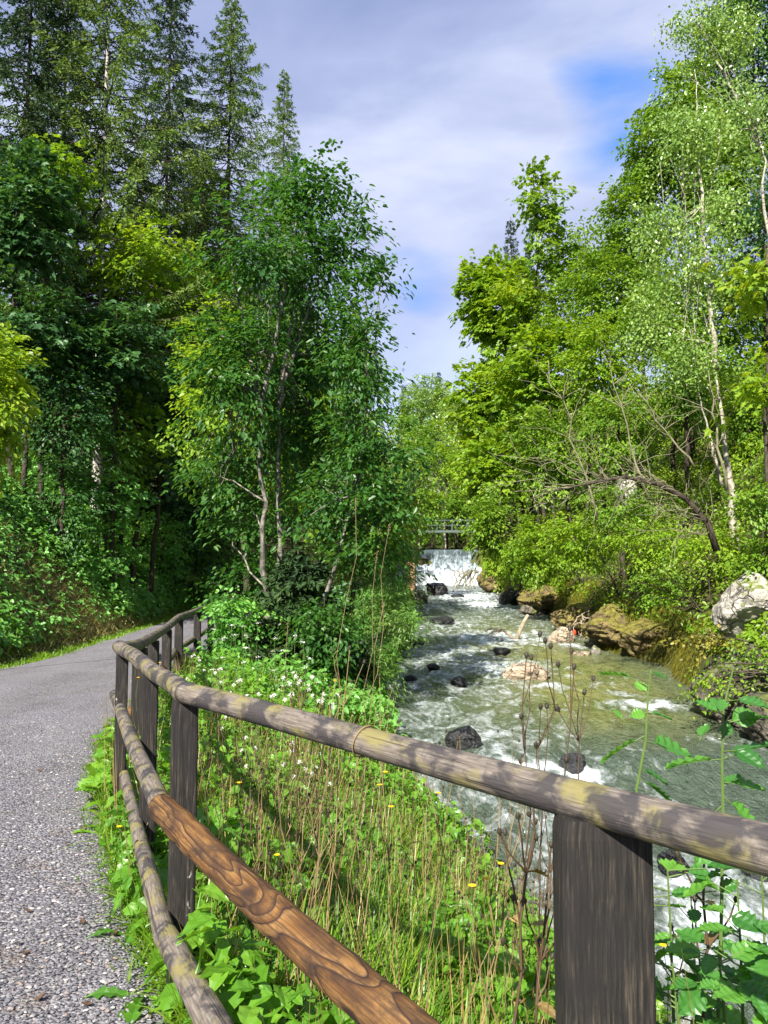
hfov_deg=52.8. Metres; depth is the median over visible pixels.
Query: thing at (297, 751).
fluffy seed plant
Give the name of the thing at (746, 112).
aspen tree
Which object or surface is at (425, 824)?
dried stalk
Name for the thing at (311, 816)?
dried stalk
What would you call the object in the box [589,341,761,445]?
undergrowth
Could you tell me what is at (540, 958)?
dead stem
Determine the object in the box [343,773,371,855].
dried stalk
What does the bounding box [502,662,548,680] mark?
boulder
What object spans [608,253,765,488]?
elm tree
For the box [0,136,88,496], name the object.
maple tree
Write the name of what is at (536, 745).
dried thistle
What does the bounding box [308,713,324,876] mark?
dried stalk
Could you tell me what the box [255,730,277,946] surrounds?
dried stalk
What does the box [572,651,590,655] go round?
boulder
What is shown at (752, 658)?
hazel bush
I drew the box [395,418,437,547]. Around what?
tree
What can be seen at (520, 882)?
dried stalk
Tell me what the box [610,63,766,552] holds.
aspen tree
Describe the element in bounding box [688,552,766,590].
hazel bush
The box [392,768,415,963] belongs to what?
dried stalk
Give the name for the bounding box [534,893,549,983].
dried stalk
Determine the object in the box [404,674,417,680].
boulder
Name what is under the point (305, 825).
dried stalk
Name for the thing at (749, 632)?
bank undergrowth
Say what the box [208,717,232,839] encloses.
dried stalk
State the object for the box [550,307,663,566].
elm tree
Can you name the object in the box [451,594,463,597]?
boulder
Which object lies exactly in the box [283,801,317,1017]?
dried stalk
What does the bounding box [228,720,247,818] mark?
dried stalk
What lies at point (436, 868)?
dried stalk
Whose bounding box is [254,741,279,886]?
dried stalk
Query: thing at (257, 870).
dried stalk
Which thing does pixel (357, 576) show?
willow bush
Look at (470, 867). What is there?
dried stalk
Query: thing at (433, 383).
tree
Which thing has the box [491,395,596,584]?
hazel tree
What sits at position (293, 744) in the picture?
dried stalk
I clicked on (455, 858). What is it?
dried stalk
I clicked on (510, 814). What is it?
dried stalk
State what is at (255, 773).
dried stalk
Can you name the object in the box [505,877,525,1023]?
dried stalk
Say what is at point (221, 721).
fluffy seed plant
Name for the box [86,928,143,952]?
dandelion plant
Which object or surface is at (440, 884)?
yellow flower
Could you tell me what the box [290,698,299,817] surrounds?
dried stalk
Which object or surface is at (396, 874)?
yellow flower
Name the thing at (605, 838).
wooden fence
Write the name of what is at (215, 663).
white flower
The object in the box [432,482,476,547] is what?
tree
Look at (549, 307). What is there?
maple tree
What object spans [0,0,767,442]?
sky
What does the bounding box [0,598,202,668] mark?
verge grass
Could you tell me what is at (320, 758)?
fluffy seed plant
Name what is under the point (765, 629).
rock outcrop
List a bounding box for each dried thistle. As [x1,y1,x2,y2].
[517,630,543,1018]
[525,625,575,1023]
[532,636,558,1000]
[551,647,597,1023]
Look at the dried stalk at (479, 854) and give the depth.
4.24 m
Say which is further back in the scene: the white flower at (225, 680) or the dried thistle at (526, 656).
the white flower at (225, 680)
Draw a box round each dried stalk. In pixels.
[197,732,204,794]
[198,712,218,805]
[199,753,227,809]
[200,753,225,905]
[203,713,223,804]
[207,741,231,915]
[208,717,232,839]
[210,675,230,817]
[217,667,272,851]
[224,742,245,810]
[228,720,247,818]
[233,752,260,858]
[234,730,244,933]
[235,813,273,989]
[237,826,271,946]
[238,748,262,877]
[241,730,258,823]
[242,805,254,870]
[243,727,263,843]
[243,753,270,935]
[244,696,284,841]
[244,768,264,938]
[251,725,271,865]
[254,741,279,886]
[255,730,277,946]
[255,737,281,824]
[258,817,286,969]
[260,801,279,887]
[264,745,279,830]
[267,692,292,874]
[268,687,324,882]
[268,764,318,958]
[274,745,300,1010]
[274,787,288,868]
[276,680,306,808]
[278,778,293,840]
[279,732,289,785]
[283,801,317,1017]
[285,671,311,869]
[286,737,305,822]
[288,747,324,897]
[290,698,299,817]
[293,715,338,1018]
[293,794,310,891]
[298,743,329,923]
[300,711,378,907]
[301,692,341,971]
[301,710,356,870]
[301,741,311,841]
[301,782,317,852]
[302,739,320,900]
[308,674,352,989]
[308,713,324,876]
[310,742,320,845]
[315,757,350,920]
[318,747,333,908]
[320,752,346,848]
[323,751,341,839]
[326,646,365,1009]
[328,758,363,931]
[331,841,363,1008]
[343,755,359,935]
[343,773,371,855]
[359,776,374,955]
[360,714,400,956]
[365,673,400,990]
[366,721,384,960]
[367,910,399,988]
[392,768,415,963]
[398,783,422,1002]
[408,772,437,888]
[418,775,439,919]
[422,729,454,946]
[422,837,438,902]
[424,775,496,1022]
[425,737,472,1010]
[433,875,455,982]
[436,841,456,898]
[445,892,467,1022]
[450,804,466,900]
[455,802,505,916]
[458,732,472,911]
[459,807,485,974]
[463,813,485,898]
[464,804,512,958]
[465,806,526,1023]
[467,821,485,893]
[468,790,478,904]
[471,825,502,1013]
[479,801,509,1023]
[481,754,523,1023]
[482,804,514,888]
[491,861,516,1023]
[494,729,522,920]
[497,861,522,919]
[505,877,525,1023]
[507,824,535,964]
[513,823,530,949]
[518,805,537,956]
[518,854,531,995]
[524,809,552,1023]
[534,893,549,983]
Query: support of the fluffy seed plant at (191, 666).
on the ground at (704, 589)
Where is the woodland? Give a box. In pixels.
[117,376,655,575]
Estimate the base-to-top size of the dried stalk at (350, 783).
1.311 m
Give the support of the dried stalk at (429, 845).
on the ground at (704, 589)
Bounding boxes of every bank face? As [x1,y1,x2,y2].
[476,571,505,592]
[517,585,558,609]
[550,603,595,633]
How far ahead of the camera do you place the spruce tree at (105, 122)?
28.03 m
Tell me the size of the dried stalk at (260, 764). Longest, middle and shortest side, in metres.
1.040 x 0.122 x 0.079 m
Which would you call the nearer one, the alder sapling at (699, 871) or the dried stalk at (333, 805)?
the alder sapling at (699, 871)
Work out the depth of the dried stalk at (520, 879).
3.27 m
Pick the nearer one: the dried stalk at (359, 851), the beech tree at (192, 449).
the dried stalk at (359, 851)
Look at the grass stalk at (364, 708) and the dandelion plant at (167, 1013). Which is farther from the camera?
the grass stalk at (364, 708)
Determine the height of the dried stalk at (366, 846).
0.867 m
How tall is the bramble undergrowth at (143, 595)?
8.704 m
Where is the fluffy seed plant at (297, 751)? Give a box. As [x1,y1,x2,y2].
[291,679,310,860]
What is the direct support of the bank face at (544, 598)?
on the ground at (704, 589)
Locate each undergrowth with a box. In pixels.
[0,432,225,655]
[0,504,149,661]
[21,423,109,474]
[480,360,767,656]
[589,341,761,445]
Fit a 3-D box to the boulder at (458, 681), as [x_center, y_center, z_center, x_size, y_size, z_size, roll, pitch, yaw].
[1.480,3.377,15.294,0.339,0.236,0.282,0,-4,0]
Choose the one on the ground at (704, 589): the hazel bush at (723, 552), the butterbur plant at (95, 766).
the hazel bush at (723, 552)
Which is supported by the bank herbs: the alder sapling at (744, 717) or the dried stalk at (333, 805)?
the alder sapling at (744, 717)
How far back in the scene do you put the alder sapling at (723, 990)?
1.73 m
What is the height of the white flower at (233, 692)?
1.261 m
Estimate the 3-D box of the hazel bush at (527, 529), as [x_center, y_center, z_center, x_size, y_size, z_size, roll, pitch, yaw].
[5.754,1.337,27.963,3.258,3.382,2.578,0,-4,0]
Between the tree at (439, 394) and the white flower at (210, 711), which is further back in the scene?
the tree at (439, 394)
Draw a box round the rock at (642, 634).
[618,616,668,657]
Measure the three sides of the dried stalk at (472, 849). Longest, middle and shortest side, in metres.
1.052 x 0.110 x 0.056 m
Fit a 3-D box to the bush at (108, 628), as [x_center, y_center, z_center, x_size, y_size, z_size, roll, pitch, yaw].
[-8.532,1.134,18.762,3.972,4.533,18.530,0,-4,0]
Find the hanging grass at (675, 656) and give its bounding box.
[505,576,711,687]
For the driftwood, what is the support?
in the river at (485, 703)
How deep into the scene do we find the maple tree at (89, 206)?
24.74 m
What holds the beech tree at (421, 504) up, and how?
on the ground at (704, 589)
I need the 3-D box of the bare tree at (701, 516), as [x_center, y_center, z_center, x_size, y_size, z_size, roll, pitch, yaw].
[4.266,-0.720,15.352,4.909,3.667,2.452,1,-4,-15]
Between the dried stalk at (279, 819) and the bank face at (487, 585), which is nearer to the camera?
the dried stalk at (279, 819)
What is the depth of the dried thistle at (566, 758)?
2.86 m
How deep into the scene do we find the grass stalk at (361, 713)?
4.04 m
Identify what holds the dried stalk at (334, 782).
on the ground at (704, 589)
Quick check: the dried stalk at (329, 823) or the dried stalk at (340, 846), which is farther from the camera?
the dried stalk at (329, 823)
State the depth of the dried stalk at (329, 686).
2.59 m
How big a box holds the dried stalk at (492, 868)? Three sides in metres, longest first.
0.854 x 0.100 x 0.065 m
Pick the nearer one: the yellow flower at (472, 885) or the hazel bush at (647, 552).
the yellow flower at (472, 885)
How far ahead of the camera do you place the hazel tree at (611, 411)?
23.87 m
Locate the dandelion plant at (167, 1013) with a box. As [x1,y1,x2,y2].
[146,1005,173,1022]
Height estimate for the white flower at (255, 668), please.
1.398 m
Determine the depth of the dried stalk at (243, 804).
3.17 m
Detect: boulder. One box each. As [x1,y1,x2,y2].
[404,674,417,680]
[410,639,423,645]
[412,589,427,603]
[427,582,447,595]
[427,663,439,669]
[429,616,454,624]
[445,725,481,749]
[450,676,466,687]
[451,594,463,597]
[492,647,510,655]
[498,588,519,604]
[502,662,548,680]
[519,603,548,615]
[549,627,574,642]
[558,752,584,773]
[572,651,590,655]
[591,645,600,653]
[657,849,689,877]
[740,870,767,881]
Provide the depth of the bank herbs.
3.75 m
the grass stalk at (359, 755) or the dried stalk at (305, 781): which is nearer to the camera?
the grass stalk at (359, 755)
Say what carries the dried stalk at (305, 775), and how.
on the ground at (704, 589)
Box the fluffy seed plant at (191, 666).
[186,654,200,682]
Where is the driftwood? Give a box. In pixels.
[485,614,528,638]
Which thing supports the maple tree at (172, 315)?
on the ground at (704, 589)
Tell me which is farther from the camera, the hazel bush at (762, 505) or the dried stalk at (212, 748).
the hazel bush at (762, 505)
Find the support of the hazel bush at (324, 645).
on the ground at (704, 589)
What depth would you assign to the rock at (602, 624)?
20.25 m
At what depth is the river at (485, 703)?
11.89 m
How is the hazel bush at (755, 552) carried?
on the ground at (704, 589)
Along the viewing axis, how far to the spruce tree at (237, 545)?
43.86 m
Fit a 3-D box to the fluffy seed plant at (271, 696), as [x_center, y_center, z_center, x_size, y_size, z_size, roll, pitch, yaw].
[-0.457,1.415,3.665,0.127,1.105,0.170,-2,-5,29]
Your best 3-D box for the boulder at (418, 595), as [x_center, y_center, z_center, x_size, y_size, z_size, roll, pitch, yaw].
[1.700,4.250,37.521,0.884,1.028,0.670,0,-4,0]
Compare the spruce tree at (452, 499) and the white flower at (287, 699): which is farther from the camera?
the spruce tree at (452, 499)
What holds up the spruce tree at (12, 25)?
on the ground at (704, 589)
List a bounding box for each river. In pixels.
[385,583,767,1023]
[416,548,475,548]
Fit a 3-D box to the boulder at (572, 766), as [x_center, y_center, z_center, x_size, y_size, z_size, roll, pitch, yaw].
[2.452,3.289,10.091,0.323,0.311,0.295,-2,-5,29]
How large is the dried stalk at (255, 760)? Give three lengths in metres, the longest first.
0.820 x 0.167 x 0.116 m
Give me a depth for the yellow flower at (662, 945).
2.12 m
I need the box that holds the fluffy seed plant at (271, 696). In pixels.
[270,691,302,883]
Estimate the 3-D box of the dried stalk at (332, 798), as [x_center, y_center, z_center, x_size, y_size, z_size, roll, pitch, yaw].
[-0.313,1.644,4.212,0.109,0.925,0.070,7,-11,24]
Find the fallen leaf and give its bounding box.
[35,991,45,999]
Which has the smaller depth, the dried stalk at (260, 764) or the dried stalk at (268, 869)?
the dried stalk at (268, 869)
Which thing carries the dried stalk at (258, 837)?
on the ground at (704, 589)
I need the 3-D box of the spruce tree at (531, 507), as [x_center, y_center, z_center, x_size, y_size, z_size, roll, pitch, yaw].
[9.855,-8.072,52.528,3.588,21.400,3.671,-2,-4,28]
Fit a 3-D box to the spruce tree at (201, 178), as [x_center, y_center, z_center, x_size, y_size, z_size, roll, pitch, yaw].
[-8.613,-5.941,35.479,12.591,21.844,13.802,0,-4,0]
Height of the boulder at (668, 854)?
0.250 m
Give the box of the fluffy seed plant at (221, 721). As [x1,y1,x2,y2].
[203,668,231,797]
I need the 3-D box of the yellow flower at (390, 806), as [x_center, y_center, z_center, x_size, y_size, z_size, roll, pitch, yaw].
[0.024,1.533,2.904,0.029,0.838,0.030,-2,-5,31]
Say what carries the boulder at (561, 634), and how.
in the river at (485, 703)
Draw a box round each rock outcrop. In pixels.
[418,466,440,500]
[615,475,637,512]
[687,643,767,728]
[710,570,767,638]
[739,691,767,748]
[751,613,767,643]
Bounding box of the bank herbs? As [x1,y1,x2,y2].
[81,647,671,1023]
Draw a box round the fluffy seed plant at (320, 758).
[310,692,338,858]
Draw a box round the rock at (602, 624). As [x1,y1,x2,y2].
[580,604,628,645]
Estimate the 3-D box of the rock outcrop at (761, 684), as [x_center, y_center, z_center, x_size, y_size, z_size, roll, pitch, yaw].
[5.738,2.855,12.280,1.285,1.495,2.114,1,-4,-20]
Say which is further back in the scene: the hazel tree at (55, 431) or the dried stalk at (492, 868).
the hazel tree at (55, 431)
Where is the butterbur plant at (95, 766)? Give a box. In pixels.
[85,761,112,775]
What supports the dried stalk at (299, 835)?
on the ground at (704, 589)
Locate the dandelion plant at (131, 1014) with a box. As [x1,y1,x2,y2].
[82,981,159,1023]
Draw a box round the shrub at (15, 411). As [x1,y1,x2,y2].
[0,320,48,498]
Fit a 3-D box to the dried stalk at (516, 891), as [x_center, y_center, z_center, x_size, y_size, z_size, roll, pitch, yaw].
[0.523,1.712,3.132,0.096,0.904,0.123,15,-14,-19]
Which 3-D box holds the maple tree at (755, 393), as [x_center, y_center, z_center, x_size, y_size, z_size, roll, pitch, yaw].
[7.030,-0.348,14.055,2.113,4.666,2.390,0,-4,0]
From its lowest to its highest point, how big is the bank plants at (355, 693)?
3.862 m
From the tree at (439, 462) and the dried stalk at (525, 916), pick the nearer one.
the dried stalk at (525, 916)
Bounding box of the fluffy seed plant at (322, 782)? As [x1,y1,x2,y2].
[315,697,334,872]
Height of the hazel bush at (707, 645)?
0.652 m
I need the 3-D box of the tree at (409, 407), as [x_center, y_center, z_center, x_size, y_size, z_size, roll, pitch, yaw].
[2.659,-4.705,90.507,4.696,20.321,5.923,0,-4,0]
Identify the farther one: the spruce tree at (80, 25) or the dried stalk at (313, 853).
the spruce tree at (80, 25)
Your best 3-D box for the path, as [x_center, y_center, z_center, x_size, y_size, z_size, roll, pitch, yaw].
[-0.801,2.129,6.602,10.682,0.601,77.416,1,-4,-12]
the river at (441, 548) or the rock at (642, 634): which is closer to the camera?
the rock at (642, 634)
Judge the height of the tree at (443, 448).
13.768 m
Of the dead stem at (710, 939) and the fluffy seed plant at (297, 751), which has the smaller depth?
the dead stem at (710, 939)
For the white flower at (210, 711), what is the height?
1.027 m
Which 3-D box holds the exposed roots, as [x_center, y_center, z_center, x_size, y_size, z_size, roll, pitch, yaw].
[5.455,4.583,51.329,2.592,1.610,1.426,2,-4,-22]
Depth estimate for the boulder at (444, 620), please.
27.74 m
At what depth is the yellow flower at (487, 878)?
2.33 m
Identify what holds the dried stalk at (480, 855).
on the ground at (704, 589)
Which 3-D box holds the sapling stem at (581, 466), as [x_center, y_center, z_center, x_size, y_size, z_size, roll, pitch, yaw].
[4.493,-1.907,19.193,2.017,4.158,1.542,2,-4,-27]
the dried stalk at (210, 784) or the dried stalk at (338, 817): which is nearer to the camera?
the dried stalk at (338, 817)
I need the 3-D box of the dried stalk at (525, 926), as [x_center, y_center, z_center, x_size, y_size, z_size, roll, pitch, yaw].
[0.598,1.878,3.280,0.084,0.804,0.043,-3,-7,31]
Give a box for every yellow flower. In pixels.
[116,825,121,917]
[237,782,241,855]
[334,680,337,837]
[375,784,381,967]
[382,771,388,952]
[386,805,393,979]
[394,766,397,950]
[436,792,441,979]
[468,884,475,1023]
[482,876,489,1023]
[498,862,508,1023]
[659,943,668,1020]
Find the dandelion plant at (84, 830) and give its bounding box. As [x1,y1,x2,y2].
[71,824,109,835]
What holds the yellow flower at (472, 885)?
on the ground at (704, 589)
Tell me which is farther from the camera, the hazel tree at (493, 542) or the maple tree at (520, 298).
the maple tree at (520, 298)
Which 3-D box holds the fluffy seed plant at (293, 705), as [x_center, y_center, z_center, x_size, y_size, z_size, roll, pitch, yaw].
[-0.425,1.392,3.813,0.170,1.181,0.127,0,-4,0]
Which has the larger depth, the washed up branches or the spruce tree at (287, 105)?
the spruce tree at (287, 105)
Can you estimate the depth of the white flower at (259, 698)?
5.76 m
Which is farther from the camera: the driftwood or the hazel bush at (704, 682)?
the driftwood
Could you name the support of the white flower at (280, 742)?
on the ground at (704, 589)
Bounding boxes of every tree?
[0,0,143,466]
[0,0,271,534]
[0,132,111,511]
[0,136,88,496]
[0,258,122,511]
[0,369,142,564]
[3,0,142,460]
[36,295,196,597]
[60,145,202,523]
[66,381,185,596]
[71,0,232,524]
[74,209,209,597]
[80,155,327,604]
[108,0,360,591]
[123,372,209,596]
[139,242,264,587]
[155,292,264,613]
[157,179,334,647]
[205,267,311,578]
[227,299,370,564]
[233,138,400,570]
[252,69,335,548]
[270,245,449,605]
[309,301,414,616]
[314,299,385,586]
[366,469,432,606]
[382,432,449,588]
[388,384,426,541]
[388,384,426,547]
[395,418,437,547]
[400,373,442,547]
[407,411,454,547]
[410,377,449,546]
[412,477,453,547]
[419,373,450,547]
[425,379,455,547]
[425,430,459,547]
[427,372,454,534]
[428,425,445,483]
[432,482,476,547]
[434,389,467,540]
[438,244,555,541]
[438,399,467,547]
[441,444,476,547]
[451,399,539,548]
[455,481,556,590]
[476,314,606,569]
[478,267,560,547]
[486,382,719,566]
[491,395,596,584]
[492,217,545,546]
[505,155,587,557]
[517,241,549,522]
[519,215,624,521]
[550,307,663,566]
[554,376,674,579]
[555,102,679,494]
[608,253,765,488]
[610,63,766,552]
[625,324,749,495]
[635,54,767,465]
[642,73,746,428]
[649,0,767,254]
[688,0,767,366]
[698,245,767,419]
[703,357,767,559]
[704,343,767,471]
[712,153,767,361]
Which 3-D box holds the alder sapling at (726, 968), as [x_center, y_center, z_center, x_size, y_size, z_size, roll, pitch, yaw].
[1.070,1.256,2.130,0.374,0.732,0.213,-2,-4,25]
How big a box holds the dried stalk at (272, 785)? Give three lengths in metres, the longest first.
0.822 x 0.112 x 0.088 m
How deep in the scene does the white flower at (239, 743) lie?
6.11 m
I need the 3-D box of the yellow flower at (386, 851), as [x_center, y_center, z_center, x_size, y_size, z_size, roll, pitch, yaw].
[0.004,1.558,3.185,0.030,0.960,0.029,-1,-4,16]
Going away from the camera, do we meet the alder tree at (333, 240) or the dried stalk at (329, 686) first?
the dried stalk at (329, 686)
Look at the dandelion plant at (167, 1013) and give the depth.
2.42 m
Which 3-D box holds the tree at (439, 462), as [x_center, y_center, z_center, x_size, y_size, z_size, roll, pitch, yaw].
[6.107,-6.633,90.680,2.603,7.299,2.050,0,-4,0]
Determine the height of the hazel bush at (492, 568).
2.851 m
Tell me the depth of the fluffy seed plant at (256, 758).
4.02 m
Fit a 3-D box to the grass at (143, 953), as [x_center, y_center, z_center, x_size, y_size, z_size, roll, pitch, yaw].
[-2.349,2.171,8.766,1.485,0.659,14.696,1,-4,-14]
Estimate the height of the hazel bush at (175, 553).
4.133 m
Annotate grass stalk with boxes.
[277,621,288,839]
[325,496,356,893]
[345,601,384,900]
[353,551,378,895]
[356,524,390,892]
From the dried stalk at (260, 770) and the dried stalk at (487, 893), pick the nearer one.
the dried stalk at (487, 893)
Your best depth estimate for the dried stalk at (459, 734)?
3.74 m
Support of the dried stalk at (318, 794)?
on the ground at (704, 589)
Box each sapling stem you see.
[517,361,597,518]
[579,336,703,499]
[624,378,705,467]
[663,370,739,490]
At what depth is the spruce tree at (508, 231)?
51.01 m
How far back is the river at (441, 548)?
60.01 m
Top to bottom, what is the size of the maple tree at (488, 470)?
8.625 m
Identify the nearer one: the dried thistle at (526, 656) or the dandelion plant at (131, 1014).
the dandelion plant at (131, 1014)
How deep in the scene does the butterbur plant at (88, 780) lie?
4.63 m
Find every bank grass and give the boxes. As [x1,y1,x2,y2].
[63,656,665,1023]
[67,647,749,1023]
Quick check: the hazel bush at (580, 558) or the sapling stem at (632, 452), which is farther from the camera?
the hazel bush at (580, 558)
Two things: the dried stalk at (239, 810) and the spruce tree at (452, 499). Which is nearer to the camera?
the dried stalk at (239, 810)
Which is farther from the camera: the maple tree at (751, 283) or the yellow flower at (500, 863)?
the maple tree at (751, 283)
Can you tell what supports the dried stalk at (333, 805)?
on the ground at (704, 589)
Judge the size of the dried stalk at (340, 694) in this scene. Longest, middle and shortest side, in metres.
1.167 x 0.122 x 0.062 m
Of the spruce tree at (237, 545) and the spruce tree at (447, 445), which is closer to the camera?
the spruce tree at (237, 545)
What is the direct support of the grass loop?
attached to the wooden fence
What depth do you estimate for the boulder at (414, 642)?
21.44 m
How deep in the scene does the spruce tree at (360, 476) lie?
52.02 m
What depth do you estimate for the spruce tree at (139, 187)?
34.36 m
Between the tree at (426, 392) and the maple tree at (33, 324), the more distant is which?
the tree at (426, 392)
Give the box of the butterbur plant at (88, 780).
[74,772,107,793]
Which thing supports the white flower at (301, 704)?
on the ground at (704, 589)
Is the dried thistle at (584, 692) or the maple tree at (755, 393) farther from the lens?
the maple tree at (755, 393)
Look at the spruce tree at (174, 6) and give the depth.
37.24 m
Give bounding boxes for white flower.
[202,629,222,719]
[208,657,227,738]
[221,624,232,733]
[224,647,247,738]
[232,647,248,766]
[240,626,248,740]
[244,623,259,738]
[253,656,274,765]
[272,637,285,747]
[281,635,294,760]
[284,672,302,784]
[290,641,310,780]
[300,666,320,825]
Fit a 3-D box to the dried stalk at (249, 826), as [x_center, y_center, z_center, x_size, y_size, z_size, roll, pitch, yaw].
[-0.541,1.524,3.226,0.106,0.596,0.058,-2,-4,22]
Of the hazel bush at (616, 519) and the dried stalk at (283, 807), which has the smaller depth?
the dried stalk at (283, 807)
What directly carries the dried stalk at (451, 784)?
on the ground at (704, 589)
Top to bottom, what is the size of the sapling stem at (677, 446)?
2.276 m
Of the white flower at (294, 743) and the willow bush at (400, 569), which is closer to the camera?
the white flower at (294, 743)
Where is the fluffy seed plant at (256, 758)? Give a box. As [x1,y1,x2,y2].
[244,693,276,846]
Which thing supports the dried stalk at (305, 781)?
on the ground at (704, 589)
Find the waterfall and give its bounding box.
[396,550,481,585]
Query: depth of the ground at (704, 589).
21.01 m
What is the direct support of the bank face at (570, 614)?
on the ground at (704, 589)
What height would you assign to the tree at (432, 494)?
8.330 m
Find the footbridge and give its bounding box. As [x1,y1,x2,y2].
[389,519,488,532]
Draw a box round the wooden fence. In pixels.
[109,598,767,1023]
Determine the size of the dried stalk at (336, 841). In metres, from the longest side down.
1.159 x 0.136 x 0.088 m
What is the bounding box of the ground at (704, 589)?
[0,365,765,1023]
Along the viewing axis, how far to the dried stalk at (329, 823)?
3.63 m
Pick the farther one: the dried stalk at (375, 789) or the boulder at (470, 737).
the boulder at (470, 737)
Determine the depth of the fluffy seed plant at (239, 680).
4.19 m
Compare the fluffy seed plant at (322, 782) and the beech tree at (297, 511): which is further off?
the beech tree at (297, 511)
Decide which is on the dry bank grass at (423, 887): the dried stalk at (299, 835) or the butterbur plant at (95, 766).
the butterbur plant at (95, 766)
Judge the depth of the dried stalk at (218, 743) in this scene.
4.27 m
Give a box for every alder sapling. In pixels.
[600,669,691,1000]
[653,858,737,1023]
[655,878,747,1023]
[655,938,717,1023]
[662,938,767,1023]
[665,667,767,1018]
[674,875,767,1023]
[695,969,767,1023]
[699,868,767,974]
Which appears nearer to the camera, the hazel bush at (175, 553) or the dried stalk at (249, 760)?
the dried stalk at (249, 760)
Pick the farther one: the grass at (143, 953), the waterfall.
the waterfall
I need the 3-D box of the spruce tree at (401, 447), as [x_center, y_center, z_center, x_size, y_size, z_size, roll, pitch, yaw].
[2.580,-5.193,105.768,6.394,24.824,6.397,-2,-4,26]
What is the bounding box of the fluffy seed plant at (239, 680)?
[220,678,248,809]
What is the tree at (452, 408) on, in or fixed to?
on the ground at (704, 589)
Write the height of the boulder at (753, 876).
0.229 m
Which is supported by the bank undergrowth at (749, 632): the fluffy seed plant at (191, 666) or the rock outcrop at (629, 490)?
the rock outcrop at (629, 490)
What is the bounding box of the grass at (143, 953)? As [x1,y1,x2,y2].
[74,649,277,1023]
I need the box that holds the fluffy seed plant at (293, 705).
[282,675,313,848]
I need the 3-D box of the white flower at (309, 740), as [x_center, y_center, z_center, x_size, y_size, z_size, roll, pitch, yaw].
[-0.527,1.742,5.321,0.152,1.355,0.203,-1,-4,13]
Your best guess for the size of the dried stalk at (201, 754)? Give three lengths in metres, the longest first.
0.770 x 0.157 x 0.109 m
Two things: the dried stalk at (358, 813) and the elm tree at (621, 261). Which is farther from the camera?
the elm tree at (621, 261)
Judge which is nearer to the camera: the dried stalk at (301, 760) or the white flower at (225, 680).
the dried stalk at (301, 760)
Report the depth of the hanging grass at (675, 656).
18.20 m
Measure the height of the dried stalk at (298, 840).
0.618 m
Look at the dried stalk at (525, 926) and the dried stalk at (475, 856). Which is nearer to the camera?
the dried stalk at (525, 926)
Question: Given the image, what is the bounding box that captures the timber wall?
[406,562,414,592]
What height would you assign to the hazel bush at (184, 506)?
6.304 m
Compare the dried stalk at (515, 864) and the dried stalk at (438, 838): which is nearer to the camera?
the dried stalk at (515, 864)
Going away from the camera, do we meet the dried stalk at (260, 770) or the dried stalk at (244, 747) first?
the dried stalk at (260, 770)
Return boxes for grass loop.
[352,725,375,757]
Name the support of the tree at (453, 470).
on the ground at (704, 589)
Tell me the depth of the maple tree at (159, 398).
27.89 m
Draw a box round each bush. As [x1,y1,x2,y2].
[51,467,161,600]
[124,509,204,611]
[141,456,227,594]
[164,510,235,600]
[184,534,290,644]
[193,585,288,666]
[214,544,384,695]
[268,580,372,708]
[310,536,439,707]
[367,541,432,659]
[478,536,520,593]
[498,503,584,594]
[530,515,623,597]
[561,479,687,595]
[590,508,707,598]
[621,555,707,625]
[658,519,752,604]
[659,623,759,661]
[678,657,767,718]
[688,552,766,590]
[692,634,767,699]
[715,468,767,602]
[733,537,765,581]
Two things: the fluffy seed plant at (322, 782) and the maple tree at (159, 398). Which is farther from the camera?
the maple tree at (159, 398)
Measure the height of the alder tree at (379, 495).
7.555 m
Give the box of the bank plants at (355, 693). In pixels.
[192,557,419,736]
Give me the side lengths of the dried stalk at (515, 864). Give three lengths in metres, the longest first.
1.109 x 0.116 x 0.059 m
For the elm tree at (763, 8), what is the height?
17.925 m
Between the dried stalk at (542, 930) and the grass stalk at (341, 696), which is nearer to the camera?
the dried stalk at (542, 930)
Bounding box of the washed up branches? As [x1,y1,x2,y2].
[573,610,589,639]
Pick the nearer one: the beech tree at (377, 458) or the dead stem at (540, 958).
the dead stem at (540, 958)
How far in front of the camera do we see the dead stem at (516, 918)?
2.18 m
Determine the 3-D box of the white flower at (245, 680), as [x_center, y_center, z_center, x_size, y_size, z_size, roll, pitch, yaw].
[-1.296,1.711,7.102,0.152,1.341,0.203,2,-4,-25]
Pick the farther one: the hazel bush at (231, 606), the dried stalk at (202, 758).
the hazel bush at (231, 606)
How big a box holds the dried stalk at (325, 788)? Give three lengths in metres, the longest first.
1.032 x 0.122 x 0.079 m
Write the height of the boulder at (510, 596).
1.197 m
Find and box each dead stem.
[497,808,549,1023]
[524,841,555,1023]
[667,807,740,1018]
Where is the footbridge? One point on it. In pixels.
(447, 531)
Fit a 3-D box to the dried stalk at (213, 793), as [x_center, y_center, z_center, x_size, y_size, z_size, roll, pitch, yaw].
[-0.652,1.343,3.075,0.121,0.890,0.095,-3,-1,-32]
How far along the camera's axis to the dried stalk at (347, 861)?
3.24 m
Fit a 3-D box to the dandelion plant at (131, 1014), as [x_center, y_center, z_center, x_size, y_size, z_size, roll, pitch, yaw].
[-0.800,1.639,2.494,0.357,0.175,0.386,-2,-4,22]
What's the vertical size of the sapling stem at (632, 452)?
3.809 m
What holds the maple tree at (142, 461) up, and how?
on the ground at (704, 589)
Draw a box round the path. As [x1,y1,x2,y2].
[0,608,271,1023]
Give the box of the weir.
[386,549,476,567]
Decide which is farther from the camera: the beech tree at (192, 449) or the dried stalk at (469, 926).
the beech tree at (192, 449)
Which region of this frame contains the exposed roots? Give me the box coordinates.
[451,569,482,588]

